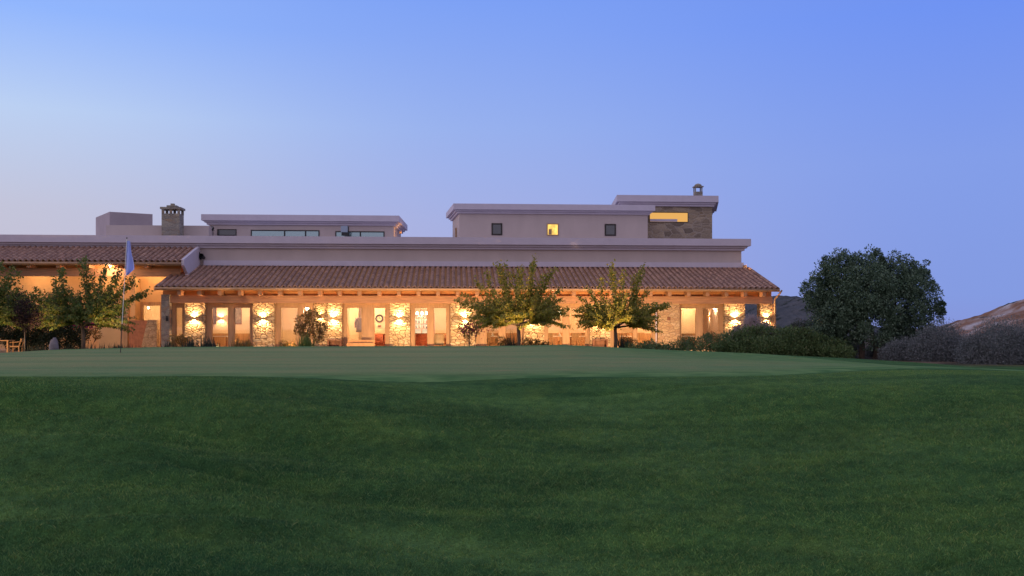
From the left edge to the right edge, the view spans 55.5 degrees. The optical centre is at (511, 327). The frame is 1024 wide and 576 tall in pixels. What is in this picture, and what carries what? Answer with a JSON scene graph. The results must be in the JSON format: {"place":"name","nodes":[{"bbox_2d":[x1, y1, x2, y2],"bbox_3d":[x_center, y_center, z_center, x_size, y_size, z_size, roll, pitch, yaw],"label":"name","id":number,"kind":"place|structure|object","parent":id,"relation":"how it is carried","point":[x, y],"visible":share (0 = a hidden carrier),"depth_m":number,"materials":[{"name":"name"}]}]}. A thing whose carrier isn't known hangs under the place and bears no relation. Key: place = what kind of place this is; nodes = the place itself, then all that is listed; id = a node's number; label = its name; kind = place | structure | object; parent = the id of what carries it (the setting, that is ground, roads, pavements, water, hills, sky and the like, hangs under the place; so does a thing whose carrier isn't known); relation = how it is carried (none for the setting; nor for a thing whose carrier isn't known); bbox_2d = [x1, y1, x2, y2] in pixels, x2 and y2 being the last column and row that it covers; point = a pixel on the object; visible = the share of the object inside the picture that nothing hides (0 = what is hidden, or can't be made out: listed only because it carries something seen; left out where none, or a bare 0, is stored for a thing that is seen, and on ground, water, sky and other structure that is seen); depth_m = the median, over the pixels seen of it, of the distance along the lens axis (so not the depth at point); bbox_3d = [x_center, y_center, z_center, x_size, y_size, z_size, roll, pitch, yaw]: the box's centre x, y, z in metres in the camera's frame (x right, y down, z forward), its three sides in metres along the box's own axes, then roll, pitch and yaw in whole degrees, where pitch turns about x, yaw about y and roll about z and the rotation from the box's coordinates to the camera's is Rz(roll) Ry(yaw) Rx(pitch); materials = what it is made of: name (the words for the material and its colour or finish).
{"place":"outdoors","nodes":[
{"label":"outdoors","id":0,"kind":"place"},
{"bbox_2d":[0,329,1023,575],"bbox_3d":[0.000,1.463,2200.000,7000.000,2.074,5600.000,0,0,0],"label":"ground","id":1,"kind":"structure","parent":0,"point":[532,387],"depth_m":6.54,"materials":[{"name":"green plant"}]},
{"bbox_2d":[0,340,14,352],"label":"outdoor table","id":2,"kind":"object","parent":1,"relation":"on","point":[7,344],"visible":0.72,"depth_m":46.89,"materials":[{"name":"brown wood"}]},
{"bbox_2d":[8,338,23,351],"bbox_3d":[-24.030,0.910,47.213,0.629,0.780,0.520,0,0,-6],"label":"outdoor chair","id":3,"kind":"object","parent":1,"relation":"on","point":[21,340],"visible":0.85,"depth_m":47.00,"materials":[{"name":"brown wood"}]},
{"bbox_2d":[0,261,42,328],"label":"mulberry tree","id":4,"kind":"object","parent":1,"relation":"on","point":[5,318],"visible":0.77,"depth_m":45.57,"materials":[{"name":"green plant"}]},
{"bbox_2d":[7,299,43,350],"bbox_3d":[-22.702,-0.013,45.558,1.683,2.728,1.331,0,0,0],"label":"tree","id":5,"kind":"object","parent":1,"relation":"on","point":[29,318],"visible":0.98,"depth_m":45.41,"materials":[{"name":"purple plant"}]},
{"bbox_2d":[27,345,46,350],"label":"border plant","id":6,"kind":"object","parent":1,"relation":"on","point":[36,349],"visible":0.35,"depth_m":46.48,"materials":[{"name":"green plant"}]},
{"bbox_2d":[0,288,89,351],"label":"shrubbery","id":7,"kind":"object","parent":1,"relation":"on","point":[42,338],"visible":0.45,"depth_m":50.28,"materials":[{"name":"green plant"}]},
{"bbox_2d":[49,337,58,349],"bbox_3d":[-20.703,0.891,44.016,0.424,0.896,0.372,0,0,0],"label":"boulder","id":8,"kind":"object","parent":1,"relation":"on","point":[53,344],"visible":0.61,"depth_m":43.88,"materials":[{"name":"grey stone"}]},
{"bbox_2d":[25,254,152,348],"bbox_3d":[-20.553,-1.089,46.826,4.970,4.983,4.434,0,0,41],"label":"mulberry tree","id":9,"kind":"object","parent":1,"relation":"on","point":[99,311],"visible":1,"depth_m":46.60,"materials":[{"name":"green plant"}]},
{"bbox_2d":[160,341,176,346],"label":"spiky plant","id":10,"kind":"object","parent":1,"relation":"on","point":[167,345],"visible":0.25,"depth_m":49.49,"materials":[{"name":"green plant"}]},
{"bbox_2d":[168,333,184,346],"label":"shrub","id":11,"kind":"object","parent":1,"relation":"on","point":[173,342],"visible":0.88,"depth_m":50.46,"materials":[{"name":"green plant"}]},
{"bbox_2d":[177,335,194,346],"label":"shrub","id":12,"kind":"object","parent":1,"relation":"on","point":[188,338],"visible":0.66,"depth_m":50.45,"materials":[{"name":"green plant"}]},
{"bbox_2d":[181,337,197,346],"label":"spiky plant","id":13,"kind":"object","parent":1,"relation":"on","point":[191,344],"visible":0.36,"depth_m":49.57,"materials":[{"name":"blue plant"}]},
{"bbox_2d":[196,333,220,346],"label":"spiky plant","id":14,"kind":"object","parent":1,"relation":"on","point":[204,342],"visible":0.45,"depth_m":49.44,"materials":[{"name":"green plant"}]},
{"bbox_2d":[207,338,219,346],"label":"spiky plant","id":15,"kind":"object","parent":1,"relation":"on","point":[214,345],"visible":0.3,"depth_m":49.50,"materials":[{"name":"green plant"}]},
{"bbox_2d":[229,337,245,346],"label":"spiky plant","id":16,"kind":"object","parent":1,"relation":"on","point":[237,344],"visible":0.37,"depth_m":49.52,"materials":[{"name":"green plant"}]},
{"bbox_2d":[239,336,255,346],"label":"spiky plant","id":17,"kind":"object","parent":1,"relation":"on","point":[246,343],"visible":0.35,"depth_m":49.63,"materials":[{"name":"green plant"}]},
{"bbox_2d":[278,339,295,345],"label":"shrub","id":18,"kind":"object","parent":1,"relation":"on","point":[286,344],"visible":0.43,"depth_m":50.47,"materials":[{"name":"green plant"}]},
{"bbox_2d":[292,329,320,345],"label":"strap plant","id":19,"kind":"object","parent":1,"relation":"on","point":[305,342],"visible":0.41,"depth_m":48.27,"materials":[{"name":"green plant"}]},
{"bbox_2d":[293,307,329,343],"bbox_3d":[-10.113,0.141,49.073,1.885,2.430,1.037,0,0,0],"label":"shrub","id":20,"kind":"object","parent":1,"relation":"on","point":[308,317],"visible":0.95,"depth_m":48.94,"materials":[{"name":"green plant"}]},
{"bbox_2d":[0,348,714,352],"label":"terrace","id":21,"kind":"structure","parent":1,"relation":"on","point":[2,350],"depth_m":51.16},
{"bbox_2d":[64,322,101,348],"bbox_3d":[-23.238,0.284,51.544,2.870,2.147,1.848,0,0,0],"label":"bougainvillea","id":22,"kind":"object","parent":21,"relation":"on","point":[93,331],"visible":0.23,"depth_m":51.93,"materials":[{"name":"green plant"}]},
{"bbox_2d":[327,339,341,345],"bbox_3d":[-9.839,0.925,54.030,0.780,0.550,0.440,0,0,-4],"label":"bench","id":23,"kind":"object","parent":21,"relation":"on","point":[334,342],"visible":0.73,"depth_m":54.11,"materials":[{"name":"brown wood"}]},
{"bbox_2d":[347,340,374,345],"bbox_3d":[-8.319,0.915,53.585,1.600,0.470,0.660,0,0,-4],"label":"lounge sofa","id":24,"kind":"object","parent":21,"relation":"on","point":[361,343],"visible":0.55,"depth_m":53.50,"materials":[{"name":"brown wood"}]},
{"bbox_2d":[0,184,782,348],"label":"clubhouse","id":25,"kind":"structure","parent":21,"relation":"on","point":[280,272],"depth_m":57.67,"materials":[{"name":"paint"}]},
{"bbox_2d":[140,302,160,345],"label":"window frame","id":26,"kind":"structure","parent":25,"relation":"in","point":[142,304],"depth_m":57.89,"materials":[{"name":"brown wood"}]},
{"bbox_2d":[172,303,184,345],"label":"window frame","id":27,"kind":"structure","parent":25,"relation":"in","point":[174,305],"depth_m":54.10,"materials":[{"name":"brown wood"}]},
{"bbox_2d":[199,252,204,259],"bbox_3d":[-18.629,-4.318,58.071,0.612,0.473,0.492,0,0,-4],"label":"floodlight","id":28,"kind":"object","parent":25,"relation":"attached to","point":[201,256],"visible":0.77,"depth_m":58.04,"materials":[{"name":"metal"}]},
{"bbox_2d":[213,308,216,323],"bbox_3d":[-17.561,-0.707,57.462,0.220,1.000,0.040,0,0,-4],"label":"framed picture","id":29,"kind":"object","parent":25,"relation":"attached to","point":[214,315],"visible":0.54,"depth_m":57.46,"materials":[{"name":"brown wood"}]},
{"bbox_2d":[217,229,236,235],"bbox_3d":[-18.231,-6.096,62.251,1.209,0.416,0.039,0,0,-4],"label":"window","id":30,"kind":"structure","parent":25,"relation":"in","point":[220,232],"depth_m":62.24,"materials":[{"name":"grey glass"}]},
{"bbox_2d":[207,303,252,346],"bbox_3d":[-15.785,-0.093,54.337,2.615,2.587,0.140,0,0,-4],"label":"window frame","id":31,"kind":"structure","parent":25,"relation":"in","point":[231,307],"depth_m":54.29,"materials":[{"name":"brown wood"}]},
{"bbox_2d":[235,308,241,323],"bbox_3d":[-16.209,-0.707,57.547,0.420,1.000,0.040,0,0,-4],"label":"framed picture","id":32,"kind":"object","parent":25,"relation":"attached to","point":[238,315],"visible":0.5,"depth_m":57.55,"materials":[{"name":"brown wood"}]},
{"bbox_2d":[251,230,318,235],"bbox_3d":[-14.568,-5.963,62.477,4.353,0.615,0.054,0,0,-4],"label":"window","id":33,"kind":"structure","parent":25,"relation":"in","point":[253,232],"depth_m":62.49,"materials":[{"name":"glass"}]},
{"bbox_2d":[275,303,313,345],"bbox_3d":[-12.226,-0.093,54.562,2.154,2.587,0.140,0,0,-4],"label":"window frame","id":34,"kind":"structure","parent":25,"relation":"in","point":[300,306],"depth_m":54.46,"materials":[{"name":"brown wood"}]},
{"bbox_2d":[341,226,348,236],"bbox_3d":[-10.630,-5.922,61.936,0.500,1.098,0.320,0,0,-4],"label":"rooftop unit","id":35,"kind":"object","parent":25,"relation":"on","point":[344,230],"visible":0.83,"depth_m":61.80,"materials":[{"name":"metal"}]},
{"bbox_2d":[354,308,361,331],"bbox_3d":[-8.759,-0.659,55.846,0.599,1.855,0.132,0,0,-4],"label":"coat","id":36,"kind":"object","parent":25,"relation":"hanging from","point":[358,324],"visible":0.74,"depth_m":55.80,"materials":[{"name":"grey fabric"}]},
{"bbox_2d":[335,231,384,236],"bbox_3d":[-9.815,-5.938,62.776,3.148,0.566,0.054,0,0,-4],"label":"window","id":37,"kind":"structure","parent":25,"relation":"in","point":[337,233],"depth_m":62.80,"materials":[{"name":"glass"}]},
{"bbox_2d":[343,303,389,345],"bbox_3d":[-8.232,-0.093,54.813,2.661,2.587,0.140,0,0,-4],"label":"window frame","id":38,"kind":"structure","parent":25,"relation":"in","point":[368,309],"depth_m":54.77,"materials":[{"name":"brown wood"}]},
{"bbox_2d":[375,314,382,321],"bbox_3d":[-7.754,-0.542,56.867,0.479,0.478,0.100,0,0,-4],"label":"wall clock","id":39,"kind":"object","parent":25,"relation":"attached to","point":[378,317],"depth_m":56.84,"materials":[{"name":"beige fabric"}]},
{"bbox_2d":[375,334,383,345],"bbox_3d":[-7.699,0.790,55.853,0.720,0.820,0.670,0,0,-4],"label":"armchair","id":40,"kind":"object","parent":25,"relation":"on","point":[379,339],"visible":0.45,"depth_m":56.05,"materials":[{"name":"red fabric"}]},
{"bbox_2d":[415,333,426,345],"bbox_3d":[-5.269,0.760,56.562,1.360,0.880,0.620,0,0,-4],"label":"bar counter","id":41,"kind":"object","parent":25,"relation":"on","point":[420,339],"visible":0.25,"depth_m":56.32,"materials":[{"name":"brown wood"}]},
{"bbox_2d":[415,313,434,345],"bbox_3d":[-5.429,0.125,58.286,1.600,2.050,0.360,0,0,-4],"label":"bar shelf","id":42,"kind":"object","parent":25,"relation":"on","point":[421,329],"visible":0.24,"depth_m":58.42,"materials":[{"name":"white wood"}]},
{"bbox_2d":[410,303,450,345],"bbox_3d":[-4.616,-0.093,55.040,2.279,2.587,0.140,0,0,-4],"label":"window frame","id":43,"kind":"structure","parent":25,"relation":"in","point":[430,307],"depth_m":54.98,"materials":[{"name":"brown wood"}]},
{"bbox_2d":[434,334,443,345],"bbox_3d":[-4.306,0.790,55.646,0.864,0.820,0.670,0,0,-4],"label":"armchair","id":44,"kind":"object","parent":25,"relation":"on","point":[438,339],"visible":0.59,"depth_m":55.35,"materials":[{"name":"beige fabric"}]},
{"bbox_2d":[487,333,490,345],"bbox_3d":[-1.469,0.750,55.809,0.440,0.900,0.440,0,0,-7],"label":"chair","id":45,"kind":"object","parent":25,"relation":"on","point":[488,335],"visible":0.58,"depth_m":55.61,"materials":[{"name":"brown wood"}]},
{"bbox_2d":[492,223,501,234],"bbox_3d":[-0.993,-6.473,63.940,0.708,0.789,0.039,0,0,-4],"label":"window","id":46,"kind":"structure","parent":25,"relation":"in","point":[496,227],"depth_m":63.94,"materials":[{"name":"grey glass"}]},
{"bbox_2d":[476,303,523,345],"bbox_3d":[-0.672,-0.093,55.288,2.736,2.587,0.140,0,0,-4],"label":"window frame","id":47,"kind":"structure","parent":25,"relation":"in","point":[501,331],"depth_m":55.19,"materials":[{"name":"brown wood"}]},
{"bbox_2d":[548,333,552,344],"bbox_3d":[2.118,0.750,55.885,0.440,0.900,0.440,0,0,-4],"label":"chair","id":48,"kind":"object","parent":25,"relation":"on","point":[550,335],"visible":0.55,"depth_m":55.67,"materials":[{"name":"brown wood"}]},
{"bbox_2d":[547,224,558,235],"bbox_3d":[2.684,-6.473,64.171,0.781,0.789,0.039,0,0,-4],"label":"window","id":49,"kind":"structure","parent":25,"relation":"in","point":[552,229],"depth_m":64.17,"materials":[{"name":"yellow glass"}]},
{"bbox_2d":[544,304,589,345],"bbox_3d":[3.150,-0.093,55.529,2.643,2.587,0.140,0,0,-4],"label":"window frame","id":50,"kind":"structure","parent":25,"relation":"in","point":[565,320],"depth_m":55.48,"materials":[{"name":"brown wood"}]},
{"bbox_2d":[570,333,578,345],"bbox_3d":[3.598,0.750,56.028,0.440,0.900,0.440,0,0,-15],"label":"chair","id":51,"kind":"object","parent":25,"relation":"on","point":[575,335],"visible":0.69,"depth_m":55.83,"materials":[{"name":"brown wood"}]},
{"bbox_2d":[605,224,615,235],"bbox_3d":[6.511,-6.473,64.412,0.752,0.789,0.039,0,0,-4],"label":"window","id":52,"kind":"structure","parent":25,"relation":"in","point":[610,229],"depth_m":64.41,"materials":[{"name":"grey glass"}]},
{"bbox_2d":[610,304,654,347],"bbox_3d":[6.991,-0.093,55.770,2.755,2.587,0.140,0,0,-4],"label":"window frame","id":53,"kind":"structure","parent":25,"relation":"in","point":[634,330],"depth_m":55.71,"materials":[{"name":"brown wood"}]},
{"bbox_2d":[637,333,644,344],"bbox_3d":[7.530,0.750,56.776,0.440,0.900,0.440,0,0,2],"label":"chair","id":54,"kind":"object","parent":25,"relation":"on","point":[640,335],"visible":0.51,"depth_m":56.96,"materials":[{"name":"brown wood"}]},
{"bbox_2d":[649,212,687,221],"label":"window","id":55,"kind":"structure","parent":25,"relation":"in","point":[654,216],"depth_m":66.27,"materials":[{"name":"yellow"}]},
{"bbox_2d":[680,304,722,348],"bbox_3d":[10.929,-0.093,56.019,2.630,2.587,0.140,0,0,-4],"label":"window frame","id":56,"kind":"structure","parent":25,"relation":"in","point":[698,307],"depth_m":55.96,"materials":[{"name":"brown wood"}]},
{"bbox_2d":[592,339,607,346],"bbox_3d":[4.976,0.925,54.962,0.850,0.550,0.440,0,0,-4],"label":"bench","id":57,"kind":"object","parent":21,"relation":"on","point":[600,343],"visible":0.73,"depth_m":55.05,"materials":[{"name":"brown wood"}]},
{"bbox_2d":[453,318,488,345],"bbox_3d":[-2.035,0.440,48.858,1.795,1.826,1.801,0,0,0],"label":"tree","id":58,"kind":"object","parent":1,"relation":"on","point":[466,328],"visible":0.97,"depth_m":48.94,"materials":[{"name":"green plant"}]},
{"bbox_2d":[495,335,513,345],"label":"shrub","id":59,"kind":"object","parent":1,"relation":"on","point":[504,342],"visible":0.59,"depth_m":50.47,"materials":[{"name":"green plant"}]},
{"bbox_2d":[0,345,1023,381],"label":"putting green","id":60,"kind":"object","parent":1,"relation":"on","point":[418,363],"visible":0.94,"depth_m":13.50,"materials":[{"name":"green plant"}]},
{"bbox_2d":[120,237,133,352],"bbox_3d":[-7.827,-0.658,19.800,0.302,2.361,0.061,0,0,0],"label":"golf flag","id":61,"kind":"object","parent":60,"relation":"on","point":[129,265],"visible":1,"depth_m":19.80,"materials":[{"name":"fabric"}]},
{"bbox_2d":[501,331,523,345],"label":"spiky plant","id":62,"kind":"object","parent":1,"relation":"on","point":[511,343],"visible":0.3,"depth_m":49.59,"materials":[{"name":"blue plant"}]},
{"bbox_2d":[453,253,573,345],"bbox_3d":[0.122,-1.200,48.868,5.969,5.206,4.497,0,0,-25],"label":"mulberry tree","id":63,"kind":"object","parent":1,"relation":"on","point":[535,309],"visible":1,"depth_m":48.54,"materials":[{"name":"green plant"}]},
{"bbox_2d":[521,337,536,345],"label":"shrub","id":64,"kind":"object","parent":1,"relation":"on","point":[529,340],"visible":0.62,"depth_m":50.46,"materials":[{"name":"green plant"}]},
{"bbox_2d":[534,339,548,344],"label":"shrub","id":65,"kind":"object","parent":1,"relation":"on","point":[545,342],"visible":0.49,"depth_m":50.48,"materials":[{"name":"green plant"}]},
{"bbox_2d":[611,335,630,347],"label":"spiky plant","id":66,"kind":"object","parent":1,"relation":"on","point":[620,345],"visible":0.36,"depth_m":49.56,"materials":[{"name":"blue plant"}]},
{"bbox_2d":[572,259,671,346],"bbox_3d":[5.543,-1.055,49.453,5.086,4.916,4.012,0,0,0],"label":"mulberry tree","id":67,"kind":"object","parent":1,"relation":"on","point":[606,317],"visible":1,"depth_m":49.19,"materials":[{"name":"green plant"}]},
{"bbox_2d":[620,335,636,345],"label":"shrub","id":68,"kind":"object","parent":1,"relation":"on","point":[632,340],"visible":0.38,"depth_m":50.51,"materials":[{"name":"green plant"}]},
{"bbox_2d":[674,334,698,346],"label":"shrub","id":69,"kind":"object","parent":1,"relation":"on","point":[679,337],"visible":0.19,"depth_m":49.96,"materials":[{"name":"green plant"}]},
{"bbox_2d":[700,331,721,345],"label":"shrub","id":70,"kind":"object","parent":1,"relation":"on","point":[709,337],"visible":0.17,"depth_m":49.97,"materials":[{"name":"green plant"}]},
{"bbox_2d":[724,323,742,351],"bbox_3d":[9.880,0.535,42.500,1.656,1.537,1.465,0,0,0],"label":"plume bush","id":71,"kind":"object","parent":1,"relation":"on","point":[735,327],"visible":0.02,"depth_m":42.41,"materials":[{"name":"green plant"}]},
{"bbox_2d":[624,321,857,358],"bbox_3d":[9.271,0.585,39.699,9.635,1.755,2.518,0,0,0],"label":"hedge","id":72,"kind":"object","parent":1,"relation":"on","point":[766,342],"visible":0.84,"depth_m":39.41,"materials":[{"name":"green plant"}]},
{"bbox_2d":[739,313,765,352],"bbox_3d":[10.619,0.315,42.981,2.022,1.977,2.082,0,0,-32],"label":"plume bush","id":73,"kind":"object","parent":1,"relation":"on","point":[750,320],"visible":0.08,"depth_m":42.85,"materials":[{"name":"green plant"}]},
{"bbox_2d":[760,320,778,340],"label":"plume bush","id":74,"kind":"object","parent":1,"relation":"on","point":[767,323],"depth_m":42.84,"materials":[{"name":"green plant"}]},
{"bbox_2d":[787,317,820,352],"bbox_3d":[14.331,0.516,46.864,2.432,2.194,1.797,0,0,0],"label":"bush","id":75,"kind":"object","parent":1,"relation":"on","point":[798,324],"visible":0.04,"depth_m":46.86,"materials":[{"name":"green plant"}]},
{"bbox_2d":[850,339,858,357],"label":"bush","id":76,"kind":"object","parent":1,"relation":"on","point":[856,355],"visible":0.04,"depth_m":41.73,"materials":[{"name":"green plant"}]},
{"bbox_2d":[865,343,877,356],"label":"bush","id":77,"kind":"object","parent":1,"relation":"on","point":[869,353],"visible":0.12,"depth_m":42.81,"materials":[{"name":"green plant"}]},
{"bbox_2d":[798,244,946,358],"bbox_3d":[15.118,-0.970,40.990,5.459,5.178,4.394,0,0,33],"label":"evergreen tree","id":78,"kind":"object","parent":1,"relation":"on","point":[876,288],"visible":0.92,"depth_m":40.38,"materials":[{"name":"green plant"}]},
{"bbox_2d":[877,336,920,360],"bbox_3d":[15.543,0.976,38.849,1.671,1.359,1.692,0,0,-30],"label":"bush","id":79,"kind":"object","parent":1,"relation":"on","point":[894,351],"visible":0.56,"depth_m":38.59,"materials":[{"name":"grey plant"}]},
{"bbox_2d":[901,317,967,361],"bbox_3d":[16.714,0.723,37.883,2.620,2.291,2.643,0,0,44],"label":"bush","id":80,"kind":"object","parent":1,"relation":"on","point":[930,350],"visible":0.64,"depth_m":37.51,"materials":[{"name":"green plant"}]},
{"bbox_2d":[953,314,1023,364],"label":"bush","id":81,"kind":"object","parent":1,"relation":"on","point":[986,350],"visible":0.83,"depth_m":34.53,"materials":[{"name":"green plant"}]},
{"bbox_2d":[0,0,1023,326],"label":"sky","id":82,"kind":"structure","parent":0,"point":[817,127],"materials":[{"name":"blue"}]},
{"bbox_2d":[745,295,908,337],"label":"hill","id":83,"kind":"structure","parent":0,"point":[790,309],"depth_m":148.75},
{"bbox_2d":[938,299,1023,338],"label":"hill","id":84,"kind":"structure","parent":0,"point":[1016,308],"depth_m":153.70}
]}

